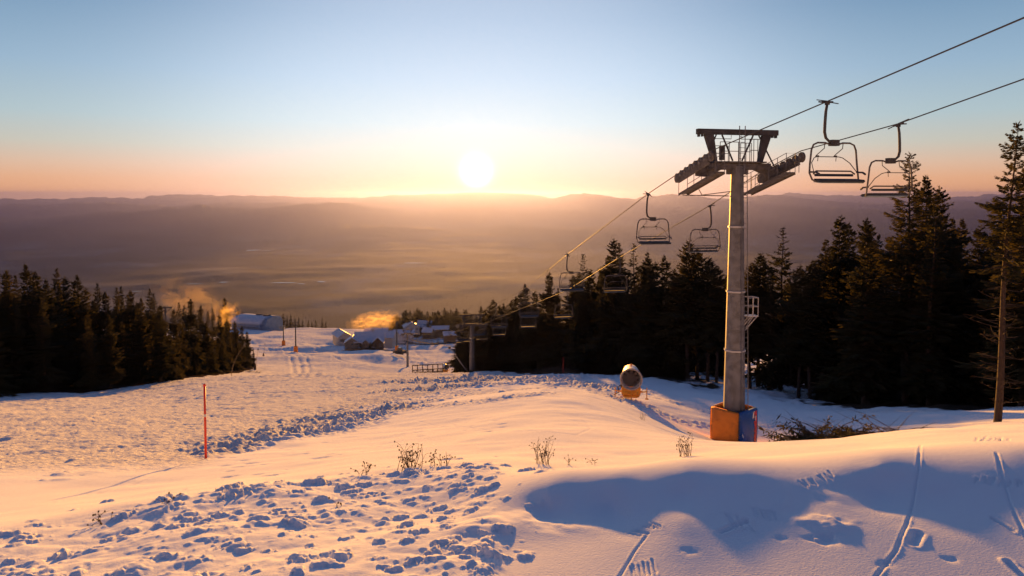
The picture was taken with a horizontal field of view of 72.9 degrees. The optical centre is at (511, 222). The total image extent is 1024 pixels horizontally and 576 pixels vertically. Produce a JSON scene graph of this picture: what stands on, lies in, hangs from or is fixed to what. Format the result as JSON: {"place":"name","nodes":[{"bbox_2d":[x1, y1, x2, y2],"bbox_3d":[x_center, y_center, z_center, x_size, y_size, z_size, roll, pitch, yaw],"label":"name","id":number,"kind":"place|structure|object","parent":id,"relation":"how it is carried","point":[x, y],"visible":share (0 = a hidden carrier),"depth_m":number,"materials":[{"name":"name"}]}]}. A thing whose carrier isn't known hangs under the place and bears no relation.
{"place":"outdoors","nodes":[
{"label":"outdoors","id":0,"kind":"place"},
{"bbox_2d":[0,192,1022,328],"bbox_3d":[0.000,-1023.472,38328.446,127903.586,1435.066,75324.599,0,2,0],"label":"valley plain","id":1,"kind":"structure","parent":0,"point":[374,262],"depth_m":18004.97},
{"bbox_2d":[0,327,1023,575],"bbox_3d":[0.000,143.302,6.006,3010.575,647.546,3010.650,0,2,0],"label":"snow field","id":2,"kind":"structure","parent":0,"point":[306,429],"depth_m":7.22,"materials":[{"name":"white snow"}]},
{"bbox_2d":[0,269,26,389],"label":"spruce tree","id":3,"kind":"object","parent":2,"relation":"on","point":[5,282],"visible":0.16,"depth_m":106.33,"materials":[{"name":"green plant"}]},
{"bbox_2d":[11,265,50,388],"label":"spruce tree","id":4,"kind":"object","parent":2,"relation":"on","point":[27,301],"visible":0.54,"depth_m":104.14,"materials":[{"name":"green plant"}]},
{"bbox_2d":[21,292,70,392],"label":"spruce tree","id":5,"kind":"object","parent":2,"relation":"on","point":[45,378],"visible":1,"depth_m":99.23,"materials":[{"name":"green plant"}]},
{"bbox_2d":[20,279,76,391],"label":"spruce tree","id":6,"kind":"object","parent":2,"relation":"on","point":[62,351],"visible":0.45,"depth_m":106.61,"materials":[{"name":"green plant"}]},
{"bbox_2d":[50,268,76,375],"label":"spruce tree","id":7,"kind":"object","parent":2,"relation":"on","point":[61,308],"visible":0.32,"depth_m":110.69,"materials":[{"name":"green plant"}]},
{"bbox_2d":[56,277,80,385],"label":"spruce tree","id":8,"kind":"object","parent":2,"relation":"on","point":[71,327],"visible":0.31,"depth_m":113.47,"materials":[{"name":"green plant"}]},
{"bbox_2d":[69,275,84,351],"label":"spruce tree","id":9,"kind":"object","parent":2,"relation":"on","point":[77,287],"visible":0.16,"depth_m":116.48,"materials":[{"name":"green plant"}]},
{"bbox_2d":[64,317,99,389],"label":"spruce tree","id":10,"kind":"object","parent":2,"relation":"on","point":[79,366],"visible":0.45,"depth_m":107.46,"materials":[{"name":"green plant"}]},
{"bbox_2d":[74,311,102,390],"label":"spruce tree","id":11,"kind":"object","parent":2,"relation":"on","point":[89,379],"visible":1,"depth_m":104.38,"materials":[{"name":"green plant"}]},
{"bbox_2d":[69,288,109,385],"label":"spruce tree","id":12,"kind":"object","parent":2,"relation":"on","point":[81,312],"visible":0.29,"depth_m":113.39,"materials":[{"name":"green plant"}]},
{"bbox_2d":[94,315,127,388],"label":"spruce tree","id":13,"kind":"object","parent":2,"relation":"on","point":[110,355],"visible":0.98,"depth_m":107.09,"materials":[{"name":"green plant"}]},
{"bbox_2d":[94,291,133,380],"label":"spruce tree","id":14,"kind":"object","parent":2,"relation":"on","point":[102,316],"visible":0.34,"depth_m":116.32,"materials":[{"name":"green plant"}]},
{"bbox_2d":[111,287,129,348],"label":"spruce tree","id":15,"kind":"object","parent":2,"relation":"on","point":[116,310],"visible":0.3,"depth_m":120.70,"materials":[{"name":"green plant"}]},
{"bbox_2d":[112,322,138,384],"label":"spruce tree","id":16,"kind":"object","parent":2,"relation":"on","point":[127,355],"visible":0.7,"depth_m":115.71,"materials":[{"name":"green plant"}]},
{"bbox_2d":[120,289,153,381],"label":"spruce tree","id":17,"kind":"object","parent":2,"relation":"on","point":[131,313],"visible":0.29,"depth_m":122.57,"materials":[{"name":"green plant"}]},
{"bbox_2d":[128,298,153,382],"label":"spruce tree","id":18,"kind":"object","parent":2,"relation":"on","point":[141,350],"visible":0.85,"depth_m":118.44,"materials":[{"name":"green plant"}]},
{"bbox_2d":[139,311,181,382],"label":"spruce tree","id":19,"kind":"object","parent":2,"relation":"on","point":[158,363],"visible":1,"depth_m":117.16,"materials":[{"name":"green plant"}]},
{"bbox_2d":[150,305,180,380],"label":"spruce tree","id":20,"kind":"object","parent":2,"relation":"on","point":[164,323],"visible":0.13,"depth_m":126.75,"materials":[{"name":"green plant"}]},
{"bbox_2d":[157,333,186,380],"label":"spruce tree","id":21,"kind":"object","parent":2,"relation":"on","point":[175,374],"visible":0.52,"depth_m":122.63,"materials":[{"name":"green plant"}]},
{"bbox_2d":[166,309,189,377],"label":"spruce tree","id":22,"kind":"object","parent":2,"relation":"on","point":[174,330],"visible":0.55,"depth_m":140.87,"materials":[{"name":"green plant"}]},
{"bbox_2d":[175,303,192,372],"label":"spruce tree","id":23,"kind":"object","parent":2,"relation":"on","point":[180,335],"visible":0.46,"depth_m":146.02,"materials":[{"name":"green plant"}]},
{"bbox_2d":[181,305,199,375],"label":"spruce tree","id":24,"kind":"object","parent":2,"relation":"on","point":[184,318],"visible":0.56,"depth_m":151.10,"materials":[{"name":"green plant"}]},
{"bbox_2d":[182,298,211,374],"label":"spruce tree","id":25,"kind":"object","parent":2,"relation":"on","point":[191,319],"visible":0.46,"depth_m":155.86,"materials":[{"name":"green plant"}]},
{"bbox_2d":[195,306,210,369],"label":"spruce tree","id":26,"kind":"object","parent":2,"relation":"on","point":[200,327],"visible":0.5,"depth_m":165.90,"materials":[{"name":"green plant"}]},
{"bbox_2d":[204,343,220,375],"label":"spruce tree","id":27,"kind":"object","parent":2,"relation":"on","point":[212,369],"visible":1,"depth_m":154.64,"materials":[{"name":"green plant"}]},
{"bbox_2d":[201,322,224,373],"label":"spruce tree","id":28,"kind":"object","parent":2,"relation":"on","point":[210,340],"visible":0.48,"depth_m":167.45,"materials":[{"name":"green plant"}]},
{"bbox_2d":[216,335,231,372],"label":"spruce tree","id":29,"kind":"object","parent":2,"relation":"on","point":[221,347],"visible":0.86,"depth_m":180.18,"materials":[{"name":"green plant"}]},
{"bbox_2d":[213,314,236,372],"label":"spruce tree","id":30,"kind":"object","parent":2,"relation":"on","point":[220,333],"visible":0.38,"depth_m":191.22,"materials":[{"name":"green plant"}]},
{"bbox_2d":[223,319,239,366],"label":"spruce tree","id":31,"kind":"object","parent":2,"relation":"on","point":[226,335],"visible":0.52,"depth_m":206.46,"materials":[{"name":"green plant"}]},
{"bbox_2d":[229,321,250,370],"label":"spruce tree","id":32,"kind":"object","parent":2,"relation":"on","point":[237,347],"visible":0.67,"depth_m":216.43,"materials":[{"name":"green plant"}]},
{"bbox_2d":[231,313,282,330],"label":"valley station hall","id":33,"kind":"structure","parent":2,"relation":"on","point":[263,322],"depth_m":674.99,"materials":[{"name":"grey paint"}]},
{"bbox_2d":[331,328,350,345],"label":"barn","id":34,"kind":"structure","parent":2,"relation":"on","point":[340,336],"depth_m":487.85,"materials":[{"name":"paint"}]},
{"bbox_2d":[341,329,384,350],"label":"mountain lodge","id":35,"kind":"structure","parent":2,"relation":"on","point":[369,340],"depth_m":437.58,"materials":[{"name":"grey"}]},
{"bbox_2d":[374,330,399,347],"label":"shed","id":36,"kind":"structure","parent":2,"relation":"on","point":[390,339],"depth_m":468.57,"materials":[{"name":"paint"}]},
{"bbox_2d":[401,329,413,366],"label":"lift tower","id":37,"kind":"structure","parent":2,"relation":"on","point":[407,352],"depth_m":311.32,"materials":[{"name":"metal"}]},
{"bbox_2d":[407,17,1023,334],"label":"haul cable","id":38,"kind":"object","parent":37,"relation":"attached to","point":[802,112],"visible":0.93,"depth_m":26.50,"materials":[{"name":"metal"}]},
{"bbox_2d":[559,252,584,291],"bbox_3d":[5.278,4.310,61.461,2.292,3.375,1.248,0,2,-11],"label":"lift chair","id":39,"kind":"object","parent":38,"relation":"hanging from","point":[573,289],"visible":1,"depth_m":61.33,"materials":[{"name":"metal"}]},
{"bbox_2d":[636,191,671,244],"bbox_3d":[9.012,-0.342,44.279,2.292,3.375,1.248,0,2,-10],"label":"lift chair","id":40,"kind":"object","parent":38,"relation":"hanging from","point":[652,242],"visible":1,"depth_m":44.15,"materials":[{"name":"metal"}]},
{"bbox_2d":[808,99,865,182],"bbox_3d":[12.706,-3.246,27.353,2.292,3.375,1.248,-1,2,-14],"label":"lift chair","id":41,"kind":"object","parent":38,"relation":"hanging from","point":[835,142],"visible":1,"depth_m":27.21,"materials":[{"name":"metal"}]},
{"bbox_2d":[408,78,1023,337],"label":"haul cable","id":42,"kind":"object","parent":37,"relation":"attached to","point":[807,149],"visible":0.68,"depth_m":33.11,"materials":[{"name":"metal"}]},
{"bbox_2d":[687,203,720,252],"bbox_3d":[12.997,0.347,46.670,2.292,3.375,1.248,0,2,-10],"label":"lift chair","id":43,"kind":"object","parent":42,"relation":"hanging from","point":[702,229],"visible":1,"depth_m":46.70,"materials":[{"name":"metal"}]},
{"bbox_2d":[860,119,912,196],"bbox_3d":[16.560,-2.807,30.326,2.292,3.375,1.248,0,2,-10],"label":"lift chair","id":44,"kind":"object","parent":42,"relation":"hanging from","point":[892,160],"visible":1,"depth_m":30.34,"materials":[{"name":"metal"}]},
{"bbox_2d":[394,441,430,469],"bbox_3d":[-1.266,2.937,8.750,0.431,0.404,0.352,-1,3,-20],"label":"dry weed","id":45,"kind":"object","parent":2,"relation":"on","point":[410,459],"visible":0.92,"depth_m":8.72,"materials":[{"name":"brown plant"}]},
{"bbox_2d":[444,318,462,372],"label":"spruce tree","id":46,"kind":"object","parent":2,"relation":"on","point":[455,369],"visible":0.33,"depth_m":206.21,"materials":[{"name":"green plant"}]},
{"bbox_2d":[457,331,469,371],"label":"spruce tree","id":47,"kind":"object","parent":2,"relation":"on","point":[465,356],"visible":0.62,"depth_m":162.96,"materials":[{"name":"green plant"}]},
{"bbox_2d":[456,314,487,370],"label":"lift tower","id":48,"kind":"structure","parent":2,"relation":"on","point":[471,354],"depth_m":130.75,"materials":[{"name":"metal"}]},
{"bbox_2d":[474,307,488,370],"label":"spruce tree","id":49,"kind":"object","parent":2,"relation":"on","point":[478,361],"visible":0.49,"depth_m":150.57,"materials":[{"name":"green plant"}]},
{"bbox_2d":[477,300,503,370],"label":"spruce tree","id":50,"kind":"object","parent":2,"relation":"on","point":[492,350],"visible":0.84,"depth_m":141.35,"materials":[{"name":"green plant"}]},
{"bbox_2d":[495,305,511,368],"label":"spruce tree","id":51,"kind":"object","parent":2,"relation":"on","point":[502,363],"visible":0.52,"depth_m":138.73,"materials":[{"name":"green plant"}]},
{"bbox_2d":[492,296,518,370],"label":"spruce tree","id":52,"kind":"object","parent":2,"relation":"on","point":[513,321],"visible":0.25,"depth_m":136.56,"materials":[{"name":"green plant"}]},
{"bbox_2d":[498,292,523,370],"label":"spruce tree","id":53,"kind":"object","parent":2,"relation":"on","point":[512,367],"visible":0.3,"depth_m":132.60,"materials":[{"name":"green plant"}]},
{"bbox_2d":[510,283,531,371],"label":"spruce tree","id":54,"kind":"object","parent":2,"relation":"on","point":[520,347],"visible":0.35,"depth_m":126.47,"materials":[{"name":"green plant"}]},
{"bbox_2d":[514,290,544,372],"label":"spruce tree","id":55,"kind":"object","parent":2,"relation":"on","point":[531,334],"visible":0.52,"depth_m":121.30,"materials":[{"name":"green plant"}]},
{"bbox_2d":[525,272,562,371],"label":"spruce tree","id":56,"kind":"object","parent":2,"relation":"on","point":[545,325],"visible":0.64,"depth_m":116.09,"materials":[{"name":"green plant"}]},
{"bbox_2d":[541,288,565,369],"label":"spruce tree","id":57,"kind":"object","parent":2,"relation":"on","point":[556,343],"visible":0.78,"depth_m":113.54,"materials":[{"name":"green plant"}]},
{"bbox_2d":[540,275,580,372],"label":"spruce tree","id":58,"kind":"object","parent":2,"relation":"on","point":[572,298],"visible":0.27,"depth_m":112.81,"materials":[{"name":"green plant"}]},
{"bbox_2d":[559,254,598,345],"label":"spruce tree","id":59,"kind":"object","parent":2,"relation":"on","point":[579,276],"visible":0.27,"depth_m":108.58,"materials":[{"name":"green plant"}]},
{"bbox_2d":[561,269,600,373],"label":"spruce tree","id":60,"kind":"object","parent":2,"relation":"on","point":[592,295],"visible":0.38,"depth_m":106.05,"materials":[{"name":"green plant"}]},
{"bbox_2d":[578,238,633,374],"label":"spruce tree","id":61,"kind":"object","parent":2,"relation":"on","point":[609,352],"visible":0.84,"depth_m":100.78,"materials":[{"name":"green plant"}]},
{"bbox_2d":[608,243,645,349],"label":"spruce tree","id":62,"kind":"object","parent":2,"relation":"on","point":[627,304],"visible":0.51,"depth_m":97.26,"materials":[{"name":"green plant"}]},
{"bbox_2d":[614,363,648,399],"bbox_3d":[7.919,10.622,46.737,2.023,2.400,2.106,-1,3,-27],"label":"snow cannon","id":63,"kind":"object","parent":2,"relation":"on","point":[631,379],"visible":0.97,"depth_m":46.31,"materials":[{"name":"orange paint"}]},
{"bbox_2d":[606,252,681,379],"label":"spruce tree","id":64,"kind":"object","parent":2,"relation":"on","point":[629,335],"visible":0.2,"depth_m":96.25,"materials":[{"name":"green plant"}]},
{"bbox_2d":[618,266,679,377],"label":"spruce tree","id":65,"kind":"object","parent":2,"relation":"on","point":[648,340],"visible":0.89,"depth_m":91.18,"materials":[{"name":"green plant"}]},
{"bbox_2d":[624,261,677,377],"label":"spruce tree","id":66,"kind":"object","parent":2,"relation":"on","point":[655,268],"visible":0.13,"depth_m":94.17,"materials":[{"name":"green plant"}]},
{"bbox_2d":[651,255,685,372],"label":"spruce tree","id":67,"kind":"object","parent":2,"relation":"on","point":[664,290],"visible":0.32,"depth_m":92.01,"materials":[{"name":"green plant"}]},
{"bbox_2d":[648,269,704,379],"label":"spruce tree","id":68,"kind":"object","parent":2,"relation":"on","point":[671,350],"visible":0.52,"depth_m":89.86,"materials":[{"name":"green plant"}]},
{"bbox_2d":[650,239,709,378],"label":"spruce tree","id":69,"kind":"object","parent":2,"relation":"on","point":[675,321],"visible":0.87,"depth_m":87.74,"materials":[{"name":"green plant"}]},
{"bbox_2d":[669,252,716,379],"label":"spruce tree","id":70,"kind":"object","parent":2,"relation":"on","point":[701,260],"visible":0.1,"depth_m":90.46,"materials":[{"name":"green plant"}]},
{"bbox_2d":[684,256,726,380],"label":"spruce tree","id":71,"kind":"object","parent":2,"relation":"on","point":[708,268],"visible":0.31,"depth_m":86.11,"materials":[{"name":"green plant"}]},
{"bbox_2d":[693,266,726,382],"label":"spruce tree","id":72,"kind":"object","parent":2,"relation":"on","point":[718,313],"visible":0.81,"depth_m":83.86,"materials":[{"name":"green plant"}]},
{"bbox_2d":[699,278,745,376],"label":"spruce tree","id":73,"kind":"object","parent":2,"relation":"on","point":[721,361],"visible":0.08,"depth_m":103.35,"materials":[{"name":"green plant"}]},
{"bbox_2d":[674,126,805,412],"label":"lift tower","id":74,"kind":"structure","parent":2,"relation":"on","point":[709,166],"depth_m":38.41,"materials":[{"name":"metal"}]},
{"bbox_2d":[710,402,757,441],"bbox_3d":[12.508,11.542,39.118,2.096,2.350,2.096,-2,3,-40],"label":"crash pad","id":75,"kind":"object","parent":74,"relation":"attached to","point":[727,425],"visible":0.73,"depth_m":38.37,"materials":[{"name":"orange fabric"}]},
{"bbox_2d":[722,263,769,388],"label":"spruce tree","id":76,"kind":"object","parent":2,"relation":"on","point":[752,283],"visible":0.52,"depth_m":82.74,"materials":[{"name":"green plant"}]},
{"bbox_2d":[744,253,785,386],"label":"spruce tree","id":77,"kind":"object","parent":2,"relation":"on","point":[763,269],"visible":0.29,"depth_m":83.62,"materials":[{"name":"green plant"}]},
{"bbox_2d":[745,266,793,390],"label":"spruce tree","id":78,"kind":"object","parent":2,"relation":"on","point":[763,375],"visible":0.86,"depth_m":80.32,"materials":[{"name":"green plant"}]},
{"bbox_2d":[761,227,796,390],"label":"spruce tree","id":79,"kind":"object","parent":2,"relation":"on","point":[782,272],"visible":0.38,"depth_m":84.21,"materials":[{"name":"green plant"}]},
{"bbox_2d":[752,278,811,387],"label":"spruce tree","id":80,"kind":"object","parent":2,"relation":"on","point":[803,373],"visible":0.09,"depth_m":95.47,"materials":[{"name":"green plant"}]},
{"bbox_2d":[764,264,835,398],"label":"spruce tree","id":81,"kind":"object","parent":2,"relation":"on","point":[796,284],"visible":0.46,"depth_m":76.31,"materials":[{"name":"green plant"}]},
{"bbox_2d":[775,259,841,398],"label":"spruce tree","id":82,"kind":"object","parent":2,"relation":"on","point":[814,351],"visible":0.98,"depth_m":73.81,"materials":[{"name":"green plant"}]},
{"bbox_2d":[756,408,881,441],"bbox_3d":[14.138,9.501,31.447,7.191,2.053,4.250,0,2,0],"label":"brush pile","id":83,"kind":"object","parent":2,"relation":"on","point":[804,433],"visible":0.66,"depth_m":31.18,"materials":[{"name":"brown plant"}]},
{"bbox_2d":[790,215,859,394],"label":"spruce tree","id":84,"kind":"object","parent":2,"relation":"on","point":[844,266],"visible":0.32,"depth_m":77.79,"materials":[{"name":"green plant"}]},
{"bbox_2d":[805,239,845,398],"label":"spruce tree","id":85,"kind":"object","parent":2,"relation":"on","point":[832,321],"visible":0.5,"depth_m":75.89,"materials":[{"name":"green plant"}]},
{"bbox_2d":[811,222,858,388],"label":"spruce tree","id":86,"kind":"object","parent":2,"relation":"on","point":[850,241],"visible":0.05,"depth_m":79.88,"materials":[{"name":"green plant"}]},
{"bbox_2d":[804,260,898,403],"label":"spruce tree","id":87,"kind":"object","parent":2,"relation":"on","point":[833,391],"visible":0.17,"depth_m":73.30,"materials":[{"name":"green plant"}]},
{"bbox_2d":[828,217,884,398],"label":"spruce tree","id":88,"kind":"object","parent":2,"relation":"on","point":[854,262],"visible":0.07,"depth_m":76.08,"materials":[{"name":"green plant"}]},
{"bbox_2d":[810,225,919,403],"bbox_3d":[31.685,8.982,62.212,9.538,17.813,6.855,1,2,14],"label":"spruce tree","id":89,"kind":"object","parent":2,"relation":"on","point":[869,376],"visible":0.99,"depth_m":61.39,"materials":[{"name":"green plant"}]},
{"bbox_2d":[838,264,897,403],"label":"spruce tree","id":90,"kind":"object","parent":2,"relation":"on","point":[884,395],"visible":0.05,"depth_m":66.45,"materials":[{"name":"green plant"}]},
{"bbox_2d":[837,410,935,433],"bbox_3d":[15.121,8.116,27.950,4.338,0.947,2.761,-1,3,-25],"label":"brush pile","id":91,"kind":"object","parent":2,"relation":"on","point":[886,429],"visible":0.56,"depth_m":27.68,"materials":[{"name":"brown plant"}]},
{"bbox_2d":[838,153,956,401],"bbox_3d":[35.618,5.838,63.566,10.542,24.802,9.487,1,3,23],"label":"spruce tree","id":92,"kind":"object","parent":2,"relation":"on","point":[885,262],"visible":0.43,"depth_m":62.77,"materials":[{"name":"green plant"}]},
{"bbox_2d":[875,224,942,404],"bbox_3d":[35.019,8.712,61.571,5.869,17.502,5.582,1,3,31],"label":"spruce tree","id":93,"kind":"object","parent":2,"relation":"on","point":[895,307],"visible":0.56,"depth_m":61.34,"materials":[{"name":"green plant"}]},
{"bbox_2d":[885,175,967,404],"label":"spruce tree","id":94,"kind":"object","parent":2,"relation":"on","point":[927,191],"visible":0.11,"depth_m":65.99,"materials":[{"name":"green plant"}]},
{"bbox_2d":[897,220,965,402],"bbox_3d":[36.513,8.262,59.735,5.551,17.452,6.102,0,2,1],"label":"spruce tree","id":95,"kind":"object","parent":2,"relation":"on","point":[949,288],"visible":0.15,"depth_m":58.97,"materials":[{"name":"green plant"}]},
{"bbox_2d":[898,204,972,405],"bbox_3d":[35.323,7.566,57.769,5.816,18.287,6.393,2,3,38],"label":"spruce tree","id":96,"kind":"object","parent":2,"relation":"on","point":[933,375],"visible":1,"depth_m":57.39,"materials":[{"name":"green plant"}]},
{"bbox_2d":[898,185,972,404],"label":"spruce tree","id":97,"kind":"object","parent":2,"relation":"on","point":[958,241],"visible":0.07,"depth_m":67.53,"materials":[{"name":"green plant"}]},
{"bbox_2d":[911,221,975,403],"bbox_3d":[38.496,8.928,62.893,5.827,18.270,6.127,0,2,-1],"label":"spruce tree","id":98,"kind":"object","parent":2,"relation":"on","point":[949,247],"visible":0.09,"depth_m":62.10,"materials":[{"name":"green plant"}]},
{"bbox_2d":[903,244,986,403],"bbox_3d":[38.175,9.446,60.152,8.245,15.398,5.926,1,3,31],"label":"spruce tree","id":99,"kind":"object","parent":2,"relation":"on","point":[968,344],"visible":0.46,"depth_m":59.25,"materials":[{"name":"green plant"}]},
{"bbox_2d":[955,219,973,272],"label":"spruce tree","id":100,"kind":"object","parent":2,"relation":"on","point":[964,232],"visible":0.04,"depth_m":75.87,"materials":[{"name":"green plant"}]},
{"bbox_2d":[946,234,994,403],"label":"spruce tree","id":101,"kind":"object","parent":2,"relation":"on","point":[977,293],"visible":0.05,"depth_m":66.33,"materials":[{"name":"green plant"}]},
{"bbox_2d":[959,224,989,305],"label":"spruce tree","id":102,"kind":"object","parent":2,"relation":"on","point":[965,269],"visible":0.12,"depth_m":72.10,"materials":[{"name":"green plant"}]},
{"bbox_2d":[950,254,1017,406],"bbox_3d":[39.854,9.153,56.347,6.542,13.880,7.597,0,2,-1],"label":"spruce tree","id":103,"kind":"object","parent":2,"relation":"on","point":[980,399],"visible":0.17,"depth_m":56.30,"materials":[{"name":"green plant"}]},
{"bbox_2d":[946,233,1023,406],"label":"spruce tree","id":104,"kind":"object","parent":2,"relation":"on","point":[978,312],"visible":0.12,"depth_m":58.60,"materials":[{"name":"green plant"}]},
{"bbox_2d":[952,167,1023,406],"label":"spruce tree","id":105,"kind":"object","parent":2,"relation":"on","point":[1015,371],"visible":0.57,"depth_m":46.33,"materials":[{"name":"green plant"}]},
{"bbox_2d":[964,120,1023,421],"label":"spruce tree","id":106,"kind":"object","parent":2,"relation":"on","point":[997,207],"visible":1,"depth_m":30.14,"materials":[{"name":"green plant"}]},
{"bbox_2d":[0,0,1023,199],"label":"sky","id":107,"kind":"structure","parent":0,"point":[131,99],"materials":[{"name":"blue"}]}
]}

